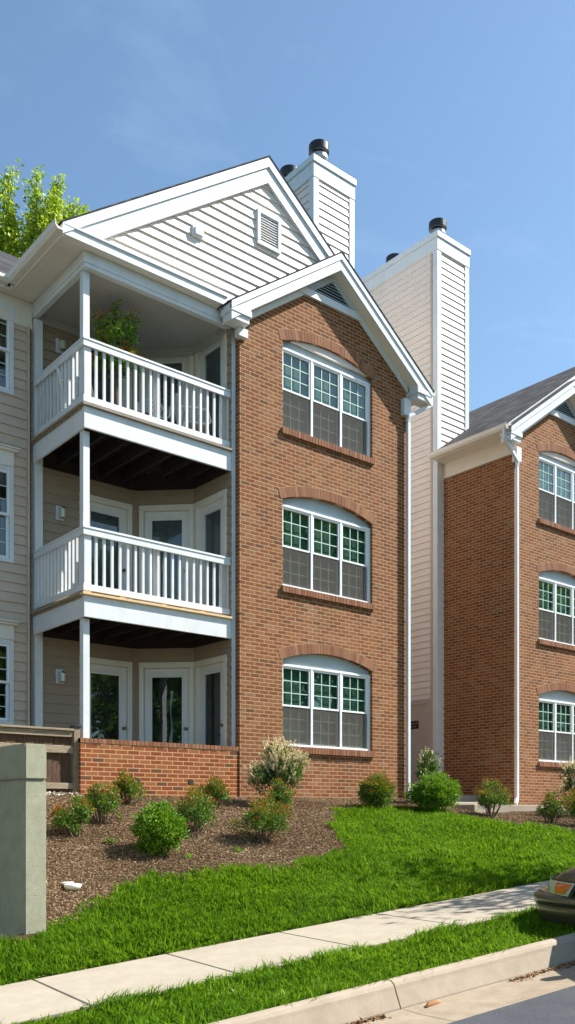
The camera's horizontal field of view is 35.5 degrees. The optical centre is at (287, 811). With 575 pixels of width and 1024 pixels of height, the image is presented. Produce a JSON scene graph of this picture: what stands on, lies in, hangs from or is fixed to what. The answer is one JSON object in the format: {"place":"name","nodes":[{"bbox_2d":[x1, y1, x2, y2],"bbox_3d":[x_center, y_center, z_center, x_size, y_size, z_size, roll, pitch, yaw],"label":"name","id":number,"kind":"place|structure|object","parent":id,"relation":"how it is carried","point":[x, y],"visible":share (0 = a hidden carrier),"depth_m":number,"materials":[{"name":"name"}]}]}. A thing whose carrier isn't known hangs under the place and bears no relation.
{"place":"outdoors","nodes":[
{"label":"outdoors","id":0,"kind":"place"},
{"bbox_2d":[46,791,81,795],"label":"gravel","id":1,"kind":"structure","parent":0,"point":[55,793],"depth_m":13.11,"materials":[{"name":"stone"}]},
{"bbox_2d":[56,367,93,409],"bbox_3d":[-3.422,-6.591,14.407,0.615,0.965,0.576,0,0,-20],"label":"garden chair","id":2,"kind":"object","parent":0,"point":[61,380],"visible":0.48,"depth_m":14.16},
{"bbox_2d":[137,398,170,421],"bbox_3d":[-2.273,-6.591,15.128,0.576,0.965,0.615,0,0,-15],"label":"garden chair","id":3,"kind":"object","parent":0,"point":[161,406],"visible":0.22,"depth_m":15.32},
{"bbox_2d":[0,880,548,1023],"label":"sidewalk","id":4,"kind":"structure","parent":0,"point":[28,1000],"depth_m":7.99,"materials":[{"name":"beige concrete"}]},
{"bbox_2d":[0,793,574,1023],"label":"ground","id":5,"kind":"structure","parent":0,"point":[131,874],"depth_m":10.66,"materials":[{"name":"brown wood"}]},
{"bbox_2d":[0,743,45,938],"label":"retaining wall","id":6,"kind":"structure","parent":5,"relation":"on","point":[22,839],"depth_m":8.54,"materials":[{"name":"concrete"}]},
{"bbox_2d":[0,724,81,792],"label":"wooden fence","id":7,"kind":"object","parent":5,"relation":"on","point":[62,759],"visible":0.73,"depth_m":13.19,"materials":[{"name":"brown wood"}]},
{"bbox_2d":[0,158,90,258],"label":"tree","id":8,"kind":"object","parent":5,"relation":"on","point":[11,243],"visible":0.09,"depth_m":31.17,"materials":[{"name":"green plant"}]},
{"bbox_2d":[61,882,81,889],"bbox_3d":[-2.322,0.801,9.633,0.190,0.080,0.264,0,0,-40],"label":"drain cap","id":9,"kind":"object","parent":5,"relation":"on","point":[71,886],"visible":1,"depth_m":9.55,"materials":[{"name":"white plastic"}]},
{"bbox_2d":[49,791,95,838],"bbox_3d":[-2.641,0.043,11.180,0.538,0.620,0.634,0,0,16],"label":"nandina shrub","id":10,"kind":"object","parent":5,"relation":"on","point":[77,813],"visible":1,"depth_m":11.12,"materials":[{"name":"green plant"}]},
{"bbox_2d":[77,781,125,824],"bbox_3d":[-2.491,-0.110,11.958,0.642,0.610,0.538,0,0,9],"label":"nandina shrub","id":11,"kind":"object","parent":5,"relation":"on","point":[106,803],"visible":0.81,"depth_m":11.88,"materials":[{"name":"green plant"}]},
{"bbox_2d":[103,837,118,842],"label":"weed","id":12,"kind":"object","parent":5,"relation":"on","point":[107,840],"visible":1,"depth_m":11.14,"materials":[{"name":"green plant"}]},
{"bbox_2d":[107,768,148,804],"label":"nandina shrub","id":13,"kind":"object","parent":5,"relation":"on","point":[122,779],"visible":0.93,"depth_m":13.07,"materials":[{"name":"green plant"}]},
{"bbox_2d":[128,798,190,856],"bbox_3d":[-1.564,0.207,11.017,0.735,0.735,0.772,0,0,-40],"label":"round shrub","id":14,"kind":"object","parent":5,"relation":"on","point":[158,827],"visible":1,"depth_m":10.90,"materials":[{"name":"green plant"}]},
{"bbox_2d":[183,852,193,858],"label":"weed","id":15,"kind":"object","parent":5,"relation":"on","point":[187,856],"visible":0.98,"depth_m":11.03,"materials":[{"name":"green plant"}]},
{"bbox_2d":[173,784,220,832],"bbox_3d":[-1.308,-0.033,12.207,0.729,0.728,0.755,0,0,13],"label":"nandina shrub","id":16,"kind":"object","parent":5,"relation":"on","point":[196,810],"visible":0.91,"depth_m":12.10,"materials":[{"name":"green plant"}]},
{"bbox_2d":[194,774,231,807],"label":"nandina shrub","id":17,"kind":"object","parent":5,"relation":"on","point":[212,786],"visible":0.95,"depth_m":13.78,"materials":[{"name":"green plant"}]},
{"bbox_2d":[0,139,435,799],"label":"apartment building","id":18,"kind":"structure","parent":5,"relation":"on","point":[182,609],"depth_m":15.52,"materials":[{"name":"brick"}]},
{"bbox_2d":[0,303,13,395],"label":"window","id":19,"kind":"structure","parent":18,"relation":"in","point":[9,350],"depth_m":14.63,"materials":[{"name":"plastic"}]},
{"bbox_2d":[0,618,20,724],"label":"window","id":20,"kind":"structure","parent":18,"relation":"in","point":[6,625],"depth_m":14.62,"materials":[{"name":"plastic"}]},
{"bbox_2d":[0,443,20,563],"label":"window","id":21,"kind":"structure","parent":18,"relation":"in","point":[7,452],"depth_m":14.62,"materials":[{"name":"plastic"}]},
{"bbox_2d":[79,338,131,409],"bbox_3d":[-3.209,-7.215,15.801,1.030,2.190,0.140,0,0,-40],"label":"door","id":22,"kind":"structure","parent":18,"relation":"in","point":[92,350],"depth_m":15.90,"materials":[{"name":"white glass"}]},
{"bbox_2d":[79,656,132,740],"bbox_3d":[-3.267,-1.575,15.870,1.030,2.190,0.320,0,0,-40],"label":"door","id":23,"kind":"structure","parent":18,"relation":"in","point":[110,684],"depth_m":16.03,"materials":[{"name":"white glass"}]},
{"bbox_2d":[79,492,132,598],"bbox_3d":[-3.209,-4.395,15.801,1.030,2.190,0.140,0,0,-40],"label":"door","id":24,"kind":"structure","parent":18,"relation":"in","point":[106,514],"depth_m":15.90,"materials":[{"name":"white glass"}]},
{"bbox_2d":[90,295,145,404],"bbox_3d":[-2.776,-7.140,14.416,0.866,2.056,0.856,0,0,10],"label":"potted plant","id":25,"kind":"object","parent":18,"relation":"on","point":[119,334],"visible":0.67,"depth_m":14.35,"materials":[{"name":"green plant"}]},
{"bbox_2d":[139,662,193,743],"bbox_3d":[-2.161,-1.575,16.170,0.844,2.190,0.844,0,0,-40],"label":"door","id":26,"kind":"structure","parent":18,"relation":"in","point":[166,694],"depth_m":16.17,"materials":[{"name":"white glass"}]},
{"bbox_2d":[139,504,193,609],"bbox_3d":[-2.182,-4.395,16.185,0.974,2.190,0.551,0,0,-14],"label":"door","id":27,"kind":"structure","parent":18,"relation":"in","point":[173,524],"depth_m":16.17,"materials":[{"name":"white glass"}]},
{"bbox_2d":[139,355,193,423],"bbox_3d":[-2.182,-7.215,16.185,0.974,2.190,0.551,0,0,-14],"label":"door","id":28,"kind":"structure","parent":18,"relation":"in","point":[185,364],"depth_m":16.15,"materials":[{"name":"white glass"}]},
{"bbox_2d":[174,393,211,434],"bbox_3d":[-1.629,-6.591,15.318,0.615,0.965,0.576,0,0,-15],"label":"garden chair","id":29,"kind":"object","parent":18,"relation":"on","point":[189,420],"visible":0.48,"depth_m":15.20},
{"bbox_2d":[194,654,226,745],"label":"door","id":30,"kind":"structure","parent":18,"relation":"in","point":[216,666],"depth_m":15.93,"materials":[{"name":"white glass"}]},
{"bbox_2d":[194,489,226,615],"bbox_3d":[-1.309,-4.395,15.683,0.140,2.190,0.970,0,0,-40],"label":"door","id":31,"kind":"structure","parent":18,"relation":"in","point":[210,513],"depth_m":15.78,"materials":[{"name":"white glass"}]},
{"bbox_2d":[194,333,226,439],"bbox_3d":[-1.309,-7.215,15.683,0.140,2.190,0.970,0,0,-40],"label":"door","id":32,"kind":"structure","parent":18,"relation":"in","point":[210,363],"depth_m":15.73,"materials":[{"name":"white glass"}]},
{"bbox_2d":[278,643,375,756],"bbox_3d":[0.733,-2.046,16.537,2.452,2.023,0.223,0,0,-40],"label":"window","id":33,"kind":"structure","parent":18,"relation":"in","point":[326,699],"depth_m":16.56,"materials":[{"name":"glass"}]},
{"bbox_2d":[278,486,376,609],"bbox_3d":[0.733,-4.867,16.536,2.452,2.023,0.223,0,0,-40],"label":"window","id":34,"kind":"structure","parent":18,"relation":"in","point":[326,547],"depth_m":16.55,"materials":[{"name":"glass"}]},
{"bbox_2d":[278,329,376,464],"bbox_3d":[0.733,-7.646,16.536,2.452,2.023,0.223,0,0,-40],"label":"window","id":35,"kind":"structure","parent":18,"relation":"in","point":[326,404],"depth_m":16.55,"materials":[{"name":"plastic"}]},
{"bbox_2d":[234,846,244,851],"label":"weed","id":36,"kind":"object","parent":5,"relation":"on","point":[236,848],"visible":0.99,"depth_m":11.62,"materials":[{"name":"green plant"}]},
{"bbox_2d":[227,794,294,841],"bbox_3d":[-0.362,0.083,12.160,0.891,0.690,0.735,0,0,-40],"label":"nandina shrub","id":37,"kind":"object","parent":5,"relation":"on","point":[261,818],"visible":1,"depth_m":12.08,"materials":[{"name":"green plant"}]},
{"bbox_2d":[242,735,310,797],"bbox_3d":[-0.218,-0.644,14.555,1.004,1.203,1.173,0,0,25],"label":"flowering laurel","id":38,"kind":"object","parent":5,"relation":"on","point":[282,762],"visible":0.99,"depth_m":14.40,"materials":[{"name":"beige plant"}]},
{"bbox_2d":[262,776,296,820],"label":"nandina shrub","id":39,"kind":"object","parent":5,"relation":"on","point":[275,795],"visible":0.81,"depth_m":13.50,"materials":[{"name":"green plant"}]},
{"bbox_2d":[0,802,574,985],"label":"lawn","id":40,"kind":"structure","parent":5,"relation":"on","point":[489,839],"depth_m":10.45,"materials":[{"name":"green plant"}]},
{"bbox_2d":[0,903,574,1023],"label":"verge grass","id":41,"kind":"structure","parent":5,"relation":"on","point":[317,974],"depth_m":6.99,"materials":[{"name":"green plant"}]},
{"bbox_2d":[356,770,399,807],"bbox_3d":[1.535,-0.368,15.573,0.765,0.744,0.791,0,0,-40],"label":"box shrub","id":42,"kind":"object","parent":5,"relation":"on","point":[373,789],"visible":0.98,"depth_m":15.45,"materials":[{"name":"green plant"}]},
{"bbox_2d":[209,933,574,1023],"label":"kerb","id":43,"kind":"structure","parent":5,"relation":"on","point":[351,1005],"depth_m":6.70,"materials":[{"name":"beige concrete"}]},
{"bbox_2d":[414,746,449,778],"bbox_3d":[2.706,-0.653,17.059,0.593,1.153,0.799,0,0,24],"label":"flowering laurel","id":44,"kind":"object","parent":5,"relation":"on","point":[427,767],"visible":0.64,"depth_m":17.02,"materials":[{"name":"green plant"}]},
{"bbox_2d":[403,771,462,810],"bbox_3d":[2.632,-0.346,15.993,1.048,0.775,1.013,0,0,-40],"label":"round shrub","id":45,"kind":"object","parent":5,"relation":"on","point":[437,792],"visible":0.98,"depth_m":15.80,"materials":[{"name":"green plant"}]},
{"bbox_2d":[350,962,574,1023],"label":"gutter","id":46,"kind":"object","parent":5,"relation":"on","point":[460,1006],"visible":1,"depth_m":6.62,"materials":[{"name":"beige concrete"}]},
{"bbox_2d":[425,1000,440,1007],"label":"dead leaf","id":47,"kind":"object","parent":46,"relation":"on","point":[431,1003],"visible":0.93,"depth_m":6.57,"materials":[{"name":"orange plant"}]},
{"bbox_2d":[346,960,574,1023],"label":"leaf litter","id":48,"kind":"object","parent":46,"relation":"on","point":[541,971],"visible":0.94,"depth_m":7.18,"materials":[{"name":"brown plant"}]},
{"bbox_2d":[361,217,574,804],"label":"apartment building","id":49,"kind":"structure","parent":5,"relation":"on","point":[493,590],"depth_m":21.22,"materials":[{"name":"brick"}]},
{"bbox_2d":[411,253,432,787],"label":"trim","id":50,"kind":"structure","parent":49,"relation":"in","point":[422,709],"depth_m":21.60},
{"bbox_2d":[536,682,574,767],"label":"window","id":51,"kind":"structure","parent":49,"relation":"in","point":[556,708],"depth_m":21.24,"materials":[{"name":"glass"}]},
{"bbox_2d":[536,562,574,650],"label":"window","id":52,"kind":"structure","parent":49,"relation":"in","point":[556,589],"depth_m":21.24,"materials":[{"name":"glass"}]},
{"bbox_2d":[536,443,574,534],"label":"window","id":53,"kind":"structure","parent":49,"relation":"in","point":[556,477],"depth_m":21.24,"materials":[{"name":"plastic"}]},
{"bbox_2d":[473,777,513,816],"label":"nandina shrub","id":54,"kind":"object","parent":5,"relation":"on","point":[489,798],"visible":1,"depth_m":16.01,"materials":[{"name":"green plant"}]},
{"bbox_2d":[534,789,567,822],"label":"nandina shrub","id":55,"kind":"object","parent":5,"relation":"on","point":[552,807],"visible":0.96,"depth_m":16.24,"materials":[{"name":"green plant"}]},
{"bbox_2d":[556,757,574,816],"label":"flowering laurel","id":56,"kind":"object","parent":5,"relation":"on","point":[569,768],"visible":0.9,"depth_m":17.64,"materials":[{"name":"green plant"}]},
{"bbox_2d":[558,788,574,822],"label":"nandina shrub","id":57,"kind":"object","parent":5,"relation":"on","point":[571,806],"visible":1,"depth_m":15.89,"materials":[{"name":"green plant"}]},
{"bbox_2d":[0,0,574,411],"label":"sky","id":58,"kind":"structure","parent":0,"point":[460,112],"materials":[{"name":"blue"}]},
{"bbox_2d":[449,795,569,813],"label":"entrance path","id":59,"kind":"structure","parent":0,"point":[468,802],"depth_m":18.57,"materials":[{"name":"beige concrete"}]},
{"bbox_2d":[448,985,574,1023],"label":"street","id":60,"kind":"structure","parent":0,"point":[556,1007],"depth_m":6.16,"materials":[{"name":"grey asphalt"}]},
{"bbox_2d":[534,867,574,926],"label":"parked car","id":61,"kind":"object","parent":60,"relation":"on","point":[555,900],"visible":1,"depth_m":8.38,"materials":[{"name":"metal"}]}
]}

